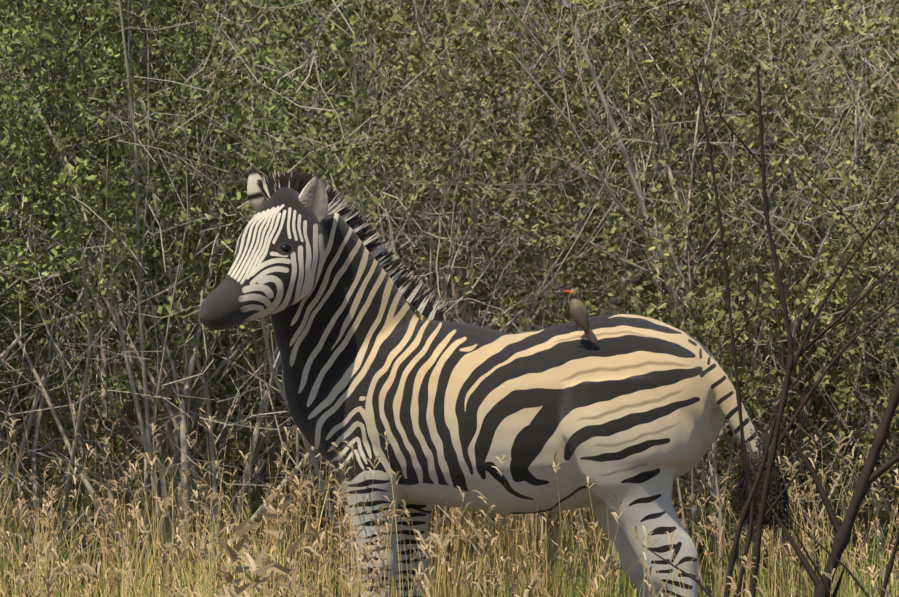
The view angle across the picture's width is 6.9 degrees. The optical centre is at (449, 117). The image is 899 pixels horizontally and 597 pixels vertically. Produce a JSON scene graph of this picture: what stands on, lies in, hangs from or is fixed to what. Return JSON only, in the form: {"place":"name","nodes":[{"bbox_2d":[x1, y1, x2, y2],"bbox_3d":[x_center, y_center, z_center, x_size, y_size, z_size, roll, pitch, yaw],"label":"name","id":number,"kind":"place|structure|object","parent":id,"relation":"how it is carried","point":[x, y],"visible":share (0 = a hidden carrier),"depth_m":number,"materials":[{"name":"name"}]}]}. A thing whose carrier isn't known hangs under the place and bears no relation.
{"place":"outdoors","nodes":[
{"label":"outdoors","id":0,"kind":"place"},
{"bbox_2d":[0,391,898,596],"bbox_3d":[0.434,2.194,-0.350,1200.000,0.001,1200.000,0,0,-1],"label":"ground","id":1,"kind":"structure","parent":0,"point":[345,538],"depth_m":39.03,"materials":[{"name":"beige plant"}]},
{"bbox_2d":[0,0,898,596],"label":"bushes","id":2,"kind":"object","parent":1,"relation":"on","point":[124,426],"visible":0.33,"depth_m":32.66,"materials":[{"name":"green plant"}]},
{"bbox_2d":[0,0,898,587],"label":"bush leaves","id":3,"kind":"object","parent":2,"relation":"attached to","point":[706,306],"visible":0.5,"depth_m":32.50,"materials":[{"name":"green plant"}]},
{"bbox_2d":[198,167,791,596],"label":"zebra","id":4,"kind":"object","parent":1,"relation":"on","point":[632,413],"visible":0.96,"depth_m":29.47,"materials":[{"name":"multicoloured"}]},
{"bbox_2d":[564,288,597,343],"bbox_3d":[0.513,0.777,29.290,0.102,0.216,0.085,0,0,42],"label":"oxpecker bird","id":5,"kind":"object","parent":4,"relation":"on","point":[579,311],"visible":1,"depth_m":29.28},
{"bbox_2d":[642,0,898,596],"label":"bare branches","id":6,"kind":"object","parent":1,"relation":"on","point":[868,476],"visible":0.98,"depth_m":27.75,"materials":[{"name":"brown plant"}]}
]}

